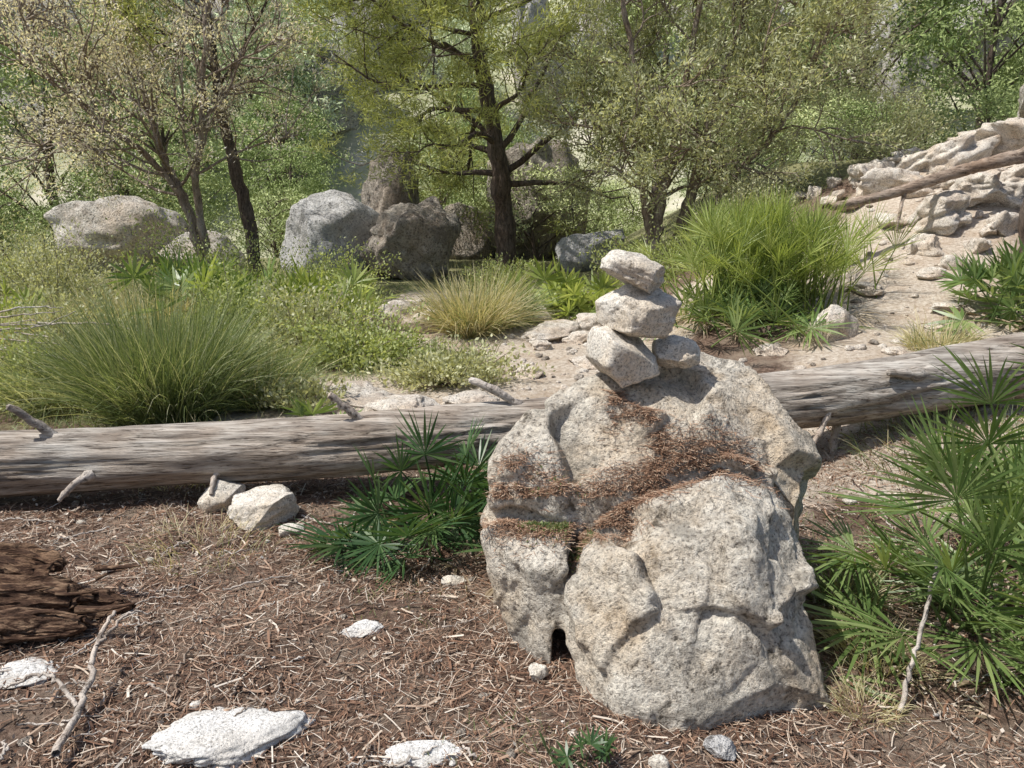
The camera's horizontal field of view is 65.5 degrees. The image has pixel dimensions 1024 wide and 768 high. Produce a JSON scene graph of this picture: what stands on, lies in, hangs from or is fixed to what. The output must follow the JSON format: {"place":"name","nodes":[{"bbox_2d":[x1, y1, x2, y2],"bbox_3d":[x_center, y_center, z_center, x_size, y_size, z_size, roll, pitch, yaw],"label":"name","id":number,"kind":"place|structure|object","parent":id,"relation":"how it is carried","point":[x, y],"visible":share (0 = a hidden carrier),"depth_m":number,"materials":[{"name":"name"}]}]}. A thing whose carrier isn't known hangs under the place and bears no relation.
{"place":"outdoors","nodes":[
{"label":"outdoors","id":0,"kind":"place"},
{"bbox_2d":[0,276,992,767],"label":"grass","id":1,"kind":"structure","parent":0,"point":[392,284],"depth_m":5.79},
{"bbox_2d":[0,0,1023,767],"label":"ground","id":2,"kind":"structure","parent":0,"point":[896,298],"depth_m":3.28,"materials":[{"name":"soil"}]},
{"bbox_2d":[0,657,59,689],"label":"limestone slab","id":3,"kind":"object","parent":2,"relation":"on","point":[21,668],"depth_m":2.80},
{"bbox_2d":[0,274,67,328],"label":"fan palm","id":4,"kind":"object","parent":2,"relation":"on","point":[23,294],"visible":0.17,"depth_m":9.07,"materials":[{"name":"green plant"}]},
{"bbox_2d":[0,316,75,412],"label":"shrub","id":5,"kind":"object","parent":2,"relation":"on","point":[15,349],"visible":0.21,"depth_m":6.03,"materials":[{"name":"green plant"}]},
{"bbox_2d":[0,216,77,300],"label":"shrub","id":6,"kind":"object","parent":2,"relation":"on","point":[14,264],"visible":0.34,"depth_m":10.81,"materials":[{"name":"green plant"}]},
{"bbox_2d":[0,0,85,147],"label":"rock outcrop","id":7,"kind":"object","parent":2,"relation":"on","point":[25,104],"visible":0.1,"depth_m":32.87,"materials":[{"name":"stone"}]},
{"bbox_2d":[0,290,91,351],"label":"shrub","id":8,"kind":"object","parent":2,"relation":"on","point":[48,314],"depth_m":8.38,"materials":[{"name":"green plant"}]},
{"bbox_2d":[0,204,100,294],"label":"shrub","id":9,"kind":"object","parent":2,"relation":"on","point":[41,243],"visible":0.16,"depth_m":12.44,"materials":[{"name":"green plant"}]},
{"bbox_2d":[0,542,139,649],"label":"rotten wood","id":10,"kind":"object","parent":2,"relation":"on","point":[38,603],"visible":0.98,"depth_m":3.08,"materials":[{"name":"wood"}]},
{"bbox_2d":[0,212,154,317],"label":"shrub","id":11,"kind":"object","parent":2,"relation":"on","point":[31,275],"visible":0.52,"depth_m":9.93,"materials":[{"name":"green plant"}]},
{"bbox_2d":[10,610,150,756],"bbox_3d":[-1.460,0.937,2.590,0.327,0.148,0.630,0,13,0],"label":"dry branch","id":12,"kind":"object","parent":2,"relation":"on","point":[66,733],"visible":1,"depth_m":2.56,"materials":[{"name":"grey wood"}]},
{"bbox_2d":[0,280,164,367],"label":"shrub","id":13,"kind":"object","parent":2,"relation":"on","point":[55,327],"visible":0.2,"depth_m":7.39,"materials":[{"name":"green plant"}]},
{"bbox_2d":[0,306,167,358],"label":"dead twigs","id":14,"kind":"object","parent":2,"relation":"on","point":[12,324],"visible":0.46,"depth_m":6.45,"materials":[{"name":"grey wood"}]},
{"bbox_2d":[0,307,176,429],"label":"grass tussock","id":15,"kind":"object","parent":2,"relation":"on","point":[26,394],"depth_m":5.89,"materials":[{"name":"green plant"}]},
{"bbox_2d":[44,195,188,273],"bbox_3d":[-7.270,-2.703,14.857,2.410,1.600,2.054,0,13,0],"label":"background boulder","id":16,"kind":"object","parent":2,"relation":"on","point":[89,216],"visible":0.61,"depth_m":13.98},
{"bbox_2d":[16,260,223,336],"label":"grass tussock","id":17,"kind":"object","parent":2,"relation":"on","point":[142,303],"depth_m":9.07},
{"bbox_2d":[0,261,345,427],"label":"grass tussock","id":18,"kind":"object","parent":2,"relation":"on","point":[125,379],"depth_m":5.59,"materials":[{"name":"green plant"}]},
{"bbox_2d":[0,0,347,263],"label":"pale tree","id":19,"kind":"object","parent":2,"relation":"on","point":[197,226],"visible":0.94,"depth_m":10.81,"materials":[{"name":"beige plant"}]},
{"bbox_2d":[68,0,293,282],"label":"tree","id":20,"kind":"object","parent":2,"relation":"on","point":[245,206],"visible":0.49,"depth_m":11.68,"materials":[{"name":"green plant"}]},
{"bbox_2d":[157,230,245,271],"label":"background boulder","id":21,"kind":"object","parent":2,"relation":"on","point":[214,240],"visible":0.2,"depth_m":14.22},
{"bbox_2d":[104,244,301,324],"bbox_3d":[-3.660,-1.002,9.691,2.161,1.368,2.723,0,13,0],"label":"fan palm","id":22,"kind":"object","parent":2,"relation":"on","point":[167,267],"visible":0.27,"depth_m":9.41,"materials":[{"name":"green plant"}]},
{"bbox_2d":[114,503,292,575],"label":"grass tussock","id":23,"kind":"object","parent":2,"relation":"on","point":[170,561],"depth_m":3.76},
{"bbox_2d":[97,194,313,299],"bbox_3d":[-4.384,-1.839,11.076,3.248,1.572,1.897,0,13,0],"label":"shrub","id":24,"kind":"object","parent":2,"relation":"on","point":[228,254],"visible":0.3,"depth_m":11.01,"materials":[{"name":"green plant"}]},
{"bbox_2d":[182,0,250,39],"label":"rock outcrop","id":25,"kind":"object","parent":2,"relation":"on","point":[215,11],"visible":0.09,"depth_m":39.59,"materials":[{"name":"stone"}]},
{"bbox_2d":[197,479,245,512],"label":"limestone rock","id":26,"kind":"object","parent":2,"relation":"on","point":[224,492],"visible":0.66,"depth_m":4.19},
{"bbox_2d":[141,707,315,767],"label":"limestone slab","id":27,"kind":"object","parent":2,"relation":"on","point":[221,738],"depth_m":2.39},
{"bbox_2d":[160,239,313,343],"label":"shrub","id":28,"kind":"object","parent":2,"relation":"on","point":[226,283],"visible":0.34,"depth_m":8.31,"materials":[{"name":"green plant"}]},
{"bbox_2d":[227,484,299,530],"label":"limestone rock","id":29,"kind":"object","parent":2,"relation":"on","point":[273,504],"visible":0.89,"depth_m":4.03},
{"bbox_2d":[178,322,359,420],"bbox_3d":[-2.032,-0.111,6.165,1.838,0.849,1.824,0,13,0],"label":"grass tussock","id":30,"kind":"object","parent":2,"relation":"on","point":[252,406],"depth_m":6.07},
{"bbox_2d":[186,251,402,325],"bbox_3d":[-2.700,-1.034,9.857,2.395,1.396,3.148,0,13,0],"label":"fan palm","id":31,"kind":"object","parent":2,"relation":"on","point":[305,279],"visible":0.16,"depth_m":9.47,"materials":[{"name":"green plant"}]},
{"bbox_2d":[244,360,354,411],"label":"shrub","id":32,"kind":"object","parent":2,"relation":"on","point":[310,393],"visible":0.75,"depth_m":5.98,"materials":[{"name":"green plant"}]},
{"bbox_2d":[229,267,403,365],"bbox_3d":[-2.113,-0.709,8.005,1.934,0.925,1.572,-3,13,-14],"label":"shrub","id":33,"kind":"object","parent":2,"relation":"on","point":[325,314],"visible":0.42,"depth_m":7.93,"materials":[{"name":"green plant"}]},
{"bbox_2d":[281,392,362,416],"bbox_3d":[-1.106,0.255,5.456,0.950,0.539,1.230,0,13,0],"label":"fan palm","id":34,"kind":"object","parent":2,"relation":"on","point":[304,409],"visible":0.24,"depth_m":5.33,"materials":[{"name":"green plant"}]},
{"bbox_2d":[248,236,401,300],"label":"shrub","id":35,"kind":"object","parent":2,"relation":"on","point":[318,269],"visible":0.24,"depth_m":10.88,"materials":[{"name":"green plant"}]},
{"bbox_2d":[279,189,378,277],"bbox_3d":[-3.288,-2.639,14.489,1.588,1.750,1.715,11,17,39],"label":"background boulder","id":36,"kind":"object","parent":2,"relation":"on","point":[335,217],"visible":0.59,"depth_m":13.86,"materials":[{"name":"grey stone"}]},
{"bbox_2d":[289,276,383,334],"bbox_3d":[-1.837,-0.645,8.604,1.140,0.972,1.679,-6,14,-24],"label":"fan palm","id":37,"kind":"object","parent":2,"relation":"on","point":[360,295],"visible":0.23,"depth_m":8.66,"materials":[{"name":"green plant"}]},
{"bbox_2d":[291,12,383,134],"bbox_3d":[-7.600,-12.814,33.989,4.500,6.000,2.700,0,13,0],"label":"rock outcrop","id":38,"kind":"object","parent":2,"relation":"on","point":[351,122],"visible":0.19,"depth_m":33.20,"materials":[{"name":"stone"}]},
{"bbox_2d":[286,380,393,413],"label":"path rock","id":39,"kind":"object","parent":2,"relation":"on","point":[361,394],"visible":0.41,"depth_m":6.14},
{"bbox_2d":[339,619,383,637],"bbox_3d":[-0.566,0.932,3.000,0.103,0.050,0.158,12,18,43],"label":"limestone slab","id":40,"kind":"object","parent":2,"relation":"on","point":[364,627],"depth_m":2.99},
{"bbox_2d":[270,290,463,372],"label":"shrub","id":41,"kind":"object","parent":2,"relation":"on","point":[370,345],"visible":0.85,"depth_m":7.40,"materials":[{"name":"green plant"}]},
{"bbox_2d":[276,408,497,604],"bbox_3d":[-0.432,0.638,3.774,1.337,1.135,1.546,0,13,0],"label":"fan palm","id":42,"kind":"object","parent":2,"relation":"on","point":[366,532],"visible":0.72,"depth_m":3.69,"materials":[{"name":"green plant"}]},
{"bbox_2d":[361,144,419,213],"bbox_3d":[-2.462,-3.390,15.671,1.373,2.600,1.516,0,13,0],"label":"background boulder","id":43,"kind":"object","parent":2,"relation":"on","point":[377,196],"visible":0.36,"depth_m":15.13,"materials":[{"name":"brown stone"}]},
{"bbox_2d":[368,299,423,330],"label":"path rock","id":44,"kind":"object","parent":2,"relation":"on","point":[388,307],"visible":0.33,"depth_m":9.15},
{"bbox_2d":[351,0,443,89],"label":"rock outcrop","id":45,"kind":"object","parent":2,"relation":"on","point":[419,20],"visible":0.05,"depth_m":35.45,"materials":[{"name":"stone"}]},
{"bbox_2d":[364,394,440,410],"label":"path rock","id":46,"kind":"object","parent":2,"relation":"on","point":[400,401],"visible":0.48,"depth_m":5.95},
{"bbox_2d":[360,196,461,280],"bbox_3d":[-1.783,-2.487,14.003,1.807,1.600,1.469,-8,15,-31],"label":"background boulder","id":47,"kind":"object","parent":2,"relation":"on","point":[422,236],"visible":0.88,"depth_m":13.53,"materials":[{"name":"grey stone"}]},
{"bbox_2d":[382,740,467,767],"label":"limestone slab","id":48,"kind":"object","parent":2,"relation":"on","point":[399,753],"depth_m":2.33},
{"bbox_2d":[410,309,441,333],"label":"path rock","id":49,"kind":"object","parent":2,"relation":"on","point":[413,325],"visible":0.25,"depth_m":9.02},
{"bbox_2d":[343,331,555,392],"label":"shrub","id":50,"kind":"object","parent":2,"relation":"on","point":[462,366],"visible":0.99,"depth_m":6.75,"materials":[{"name":"green plant"}]},
{"bbox_2d":[444,202,494,259],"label":"background boulder","id":51,"kind":"object","parent":2,"relation":"on","point":[465,247],"visible":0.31,"depth_m":17.18,"materials":[{"name":"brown stone"}]},
{"bbox_2d":[441,389,499,404],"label":"path rock","id":52,"kind":"object","parent":2,"relation":"on","point":[470,396],"visible":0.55,"depth_m":6.10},
{"bbox_2d":[259,0,693,271],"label":"pine tree","id":53,"kind":"object","parent":2,"relation":"on","point":[490,133],"visible":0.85,"depth_m":13.62,"materials":[{"name":"green plant"}]},
{"bbox_2d":[382,249,576,346],"bbox_3d":[-0.439,-0.955,9.032,2.193,1.104,2.198,-12,17,-41],"label":"grass tussock","id":54,"kind":"object","parent":2,"relation":"on","point":[456,315],"depth_m":8.80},
{"bbox_2d":[441,252,547,291],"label":"shrub","id":55,"kind":"object","parent":2,"relation":"on","point":[498,270],"visible":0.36,"depth_m":11.85,"materials":[{"name":"green plant"}]},
{"bbox_2d":[0,74,1019,261],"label":"understory bushes","id":56,"kind":"object","parent":2,"relation":"on","point":[611,216],"visible":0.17,"depth_m":16.87,"materials":[{"name":"green plant"}]},
{"bbox_2d":[455,273,565,333],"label":"grass tussock","id":57,"kind":"object","parent":2,"relation":"on","point":[536,293],"depth_m":9.39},
{"bbox_2d":[0,173,1021,766],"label":"gravel","id":58,"kind":"structure","parent":2,"relation":"on","point":[558,387],"depth_m":6.64,"materials":[{"name":"gravel"}]},
{"bbox_2d":[0,332,1023,501],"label":"fallen log","id":59,"kind":"object","parent":2,"relation":"on","point":[44,459],"visible":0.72,"depth_m":4.30,"materials":[{"name":"grey wood"}]},
{"bbox_2d":[0,0,1023,253],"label":"forest trees","id":60,"kind":"object","parent":2,"relation":"on","point":[930,30],"visible":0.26,"depth_m":19.14,"materials":[{"name":"green plant"}]},
{"bbox_2d":[0,486,1023,767],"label":"fallen twigs","id":61,"kind":"object","parent":2,"relation":"on","point":[370,746],"visible":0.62,"depth_m":2.71,"materials":[{"name":"brown wood"}]},
{"bbox_2d":[0,404,1023,767],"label":"pine needle litter","id":62,"kind":"object","parent":2,"relation":"on","point":[278,602],"visible":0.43,"depth_m":2.80,"materials":[{"name":"plant"}]},
{"bbox_2d":[36,0,1021,201],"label":"distant forest","id":63,"kind":"object","parent":2,"relation":"on","point":[298,80],"visible":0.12,"depth_m":30.76,"materials":[{"name":"green plant"}]},
{"bbox_2d":[487,136,589,258],"bbox_3d":[0.546,-3.957,17.648,1.874,2.900,2.632,12,18,42],"label":"background boulder","id":64,"kind":"object","parent":2,"relation":"on","point":[514,154],"visible":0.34,"depth_m":17.00,"materials":[{"name":"grey stone"}]},
{"bbox_2d":[528,662,548,682],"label":"limestone rock","id":65,"kind":"object","parent":2,"relation":"on","point":[539,671],"visible":0.95,"depth_m":2.69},
{"bbox_2d":[509,0,590,116],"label":"rock outcrop","id":66,"kind":"object","parent":2,"relation":"on","point":[532,9],"visible":0.11,"depth_m":33.81,"materials":[{"name":"stone"}]},
{"bbox_2d":[520,319,580,341],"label":"path rock","id":67,"kind":"object","parent":2,"relation":"on","point":[557,330],"visible":0.68,"depth_m":8.76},
{"bbox_2d":[494,251,623,319],"bbox_3d":[0.654,-1.134,10.267,2.011,1.187,1.851,6,14,23],"label":"fan palm","id":68,"kind":"object","parent":2,"relation":"on","point":[572,296],"visible":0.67,"depth_m":9.95,"materials":[{"name":"green plant"}]},
{"bbox_2d":[560,330,588,343],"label":"path rock","id":69,"kind":"object","parent":2,"relation":"on","point":[577,337],"visible":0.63,"depth_m":8.54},
{"bbox_2d":[539,723,616,767],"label":"fan palm","id":70,"kind":"object","parent":2,"relation":"on","point":[604,750],"visible":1,"depth_m":2.28,"materials":[{"name":"green plant"}]},
{"bbox_2d":[576,313,601,331],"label":"path rock","id":71,"kind":"object","parent":2,"relation":"on","point":[586,321],"visible":0.33,"depth_m":9.16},
{"bbox_2d":[555,229,625,271],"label":"background boulder","id":72,"kind":"object","parent":2,"relation":"on","point":[566,250],"visible":0.59,"depth_m":14.69,"materials":[{"name":"grey stone"}]},
{"bbox_2d":[567,0,647,54],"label":"rock outcrop","id":73,"kind":"object","parent":2,"relation":"on","point":[598,43],"visible":0.06,"depth_m":36.25,"materials":[{"name":"stone"}]},
{"bbox_2d":[576,212,703,287],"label":"shrub","id":74,"kind":"object","parent":2,"relation":"on","point":[622,247],"visible":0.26,"depth_m":11.38,"materials":[{"name":"green plant"}]},
{"bbox_2d":[480,352,828,732],"bbox_3d":[0.546,0.516,3.061,1.335,1.157,1.428,0,13,0],"label":"boulder","id":75,"kind":"object","parent":2,"relation":"on","point":[687,611],"visible":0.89,"depth_m":2.71,"materials":[{"name":"stone"}]},
{"bbox_2d":[479,386,786,576],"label":"needles on boulder","id":76,"kind":"object","parent":75,"relation":"on","point":[553,528],"visible":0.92,"depth_m":2.88,"materials":[{"name":"brown plant"}]},
{"bbox_2d":[585,249,700,387],"bbox_3d":[0.517,-0.254,3.099,0.428,0.528,0.244,-4,14,-16],"label":"stone cairn","id":77,"kind":"object","parent":75,"relation":"on","point":[635,307],"visible":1,"depth_m":3.02,"materials":[{"name":"stone"}]},
{"bbox_2d":[485,0,939,261],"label":"olive tree","id":78,"kind":"object","parent":2,"relation":"on","point":[636,114],"visible":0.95,"depth_m":11.77,"materials":[{"name":"green plant"}]},
{"bbox_2d":[703,735,736,761],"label":"limestone rock","id":79,"kind":"object","parent":2,"relation":"on","point":[722,747],"visible":0.99,"depth_m":2.35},
{"bbox_2d":[673,162,817,242],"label":"shrub","id":80,"kind":"object","parent":2,"relation":"on","point":[756,190],"visible":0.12,"depth_m":11.17,"materials":[{"name":"green plant"}]},
{"bbox_2d":[639,256,878,354],"bbox_3d":[2.545,-0.685,7.839,2.370,1.157,2.163,-7,15,-29],"label":"fan palm","id":81,"kind":"object","parent":2,"relation":"on","point":[737,308],"visible":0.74,"depth_m":7.44,"materials":[{"name":"green plant"}]},
{"bbox_2d":[753,343,788,355],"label":"path rock","id":82,"kind":"object","parent":2,"relation":"on","point":[772,350],"visible":0.88,"depth_m":7.03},
{"bbox_2d":[626,178,926,351],"bbox_3d":[2.679,-1.157,8.130,3.108,1.888,3.035,0,13,0],"label":"fan palm","id":83,"kind":"object","parent":2,"relation":"on","point":[754,241],"visible":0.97,"depth_m":7.74,"materials":[{"name":"green plant"}]},
{"bbox_2d":[808,304,858,342],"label":"limestone rock","id":84,"kind":"object","parent":2,"relation":"on","point":[847,330],"visible":0.76,"depth_m":7.12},
{"bbox_2d":[847,282,885,295],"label":"path rock","id":85,"kind":"object","parent":2,"relation":"on","point":[866,289],"visible":0.85,"depth_m":8.17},
{"bbox_2d":[847,159,894,196],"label":"slope rock","id":86,"kind":"object","parent":2,"relation":"on","point":[855,172],"visible":0.4,"depth_m":10.98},
{"bbox_2d":[801,519,950,655],"bbox_3d":[1.386,0.759,3.250,0.812,0.364,0.813,-7,15,-29],"label":"grass tussock","id":87,"kind":"object","parent":2,"relation":"on","point":[836,583],"depth_m":3.23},
{"bbox_2d":[818,654,934,734],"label":"grass tussock","id":88,"kind":"object","parent":2,"relation":"on","point":[839,698],"depth_m":2.57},
{"bbox_2d":[808,594,972,709],"bbox_3d":[1.329,0.918,2.804,0.614,0.269,0.659,-6,14,-23],"label":"grass tussock","id":89,"kind":"object","parent":2,"relation":"on","point":[843,646],"depth_m":2.79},
{"bbox_2d":[858,167,940,195],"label":"slope rock","id":90,"kind":"object","parent":2,"relation":"on","point":[875,180],"visible":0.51,"depth_m":10.19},
{"bbox_2d":[800,63,999,164],"bbox_3d":[6.268,-4.366,12.868,3.635,1.550,2.113,0,13,0],"label":"shrub","id":91,"kind":"object","parent":2,"relation":"on","point":[910,126],"visible":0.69,"depth_m":12.82,"materials":[{"name":"green plant"}]},
{"bbox_2d":[861,0,951,129],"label":"rock outcrop","id":92,"kind":"object","parent":2,"relation":"on","point":[934,64],"visible":0.12,"depth_m":33.14,"materials":[{"name":"stone"}]},
{"bbox_2d":[799,420,1023,718],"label":"fan palm","id":93,"kind":"object","parent":2,"relation":"on","point":[957,582],"visible":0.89,"depth_m":2.86,"materials":[{"name":"green plant"}]},
{"bbox_2d":[897,559,938,712],"bbox_3d":[1.371,0.835,2.675,0.027,0.364,0.455,10,16,36],"label":"stick","id":94,"kind":"object","parent":2,"relation":"on","point":[909,668],"visible":0.81,"depth_m":2.63,"materials":[{"name":"brown wood"}]},
{"bbox_2d":[815,330,1023,589],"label":"fan palm","id":95,"kind":"object","parent":2,"relation":"on","point":[935,447],"visible":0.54,"depth_m":3.42,"materials":[{"name":"green plant"}]},
{"bbox_2d":[903,233,943,256],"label":"slope rock","id":96,"kind":"object","parent":2,"relation":"on","point":[928,245],"visible":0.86,"depth_m":8.75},
{"bbox_2d":[827,147,1023,230],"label":"dead branch","id":97,"kind":"object","parent":2,"relation":"on","point":[1007,158],"visible":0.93,"depth_m":8.91,"materials":[{"name":"brown wood"}]},
{"bbox_2d":[829,396,1023,514],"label":"grass tussock","id":98,"kind":"object","parent":2,"relation":"on","point":[859,451],"depth_m":4.75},
{"bbox_2d":[915,267,946,279],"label":"path rock","id":99,"kind":"object","parent":2,"relation":"on","point":[930,273],"visible":0.88,"depth_m":8.29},
{"bbox_2d":[905,189,971,235],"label":"slope rock","id":100,"kind":"object","parent":2,"relation":"on","point":[944,213],"visible":0.81,"depth_m":9.02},
{"bbox_2d":[879,306,1000,351],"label":"grass tussock","id":101,"kind":"object","parent":2,"relation":"on","point":[919,340],"depth_m":6.68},
{"bbox_2d":[896,134,1001,173],"bbox_3d":[5.883,-3.050,10.722,1.450,0.600,1.032,-27,-1,6],"label":"slope rock","id":102,"kind":"object","parent":2,"relation":"on","point":[937,158],"visible":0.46,"depth_m":10.39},
{"bbox_2d":[929,301,975,314],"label":"path rock","id":103,"kind":"object","parent":2,"relation":"on","point":[941,306],"visible":0.78,"depth_m":7.52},
{"bbox_2d":[925,236,1023,335],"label":"fan palm","id":104,"kind":"object","parent":2,"relation":"on","point":[1009,273],"visible":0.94,"depth_m":7.21,"materials":[{"name":"green plant"}]},
{"bbox_2d":[963,237,992,253],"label":"slope rock","id":105,"kind":"object","parent":2,"relation":"on","point":[975,245],"visible":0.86,"depth_m":8.57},
{"bbox_2d":[935,0,1023,94],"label":"rock outcrop","id":106,"kind":"object","parent":2,"relation":"on","point":[1006,39],"visible":0.1,"depth_m":35.56,"materials":[{"name":"stone"}]},
{"bbox_2d":[945,117,1023,156],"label":"slope rock","id":107,"kind":"object","parent":2,"relation":"on","point":[1010,131],"visible":0.45,"depth_m":10.50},
{"bbox_2d":[949,169,1022,208],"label":"slope rock","id":108,"kind":"object","parent":2,"relation":"on","point":[987,186],"visible":0.58,"depth_m":9.31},
{"bbox_2d":[954,549,1023,692],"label":"fan palm","id":109,"kind":"object","parent":2,"relation":"on","point":[1017,650],"visible":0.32,"depth_m":2.68,"materials":[{"name":"green plant"}]},
{"bbox_2d":[985,210,1018,235],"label":"slope rock","id":110,"kind":"object","parent":2,"relation":"on","point":[1005,223],"visible":0.72,"depth_m":8.78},
{"bbox_2d":[980,166,1023,205],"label":"slope rock","id":111,"kind":"object","parent":2,"relation":"on","point":[1013,178],"visible":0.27,"depth_m":9.37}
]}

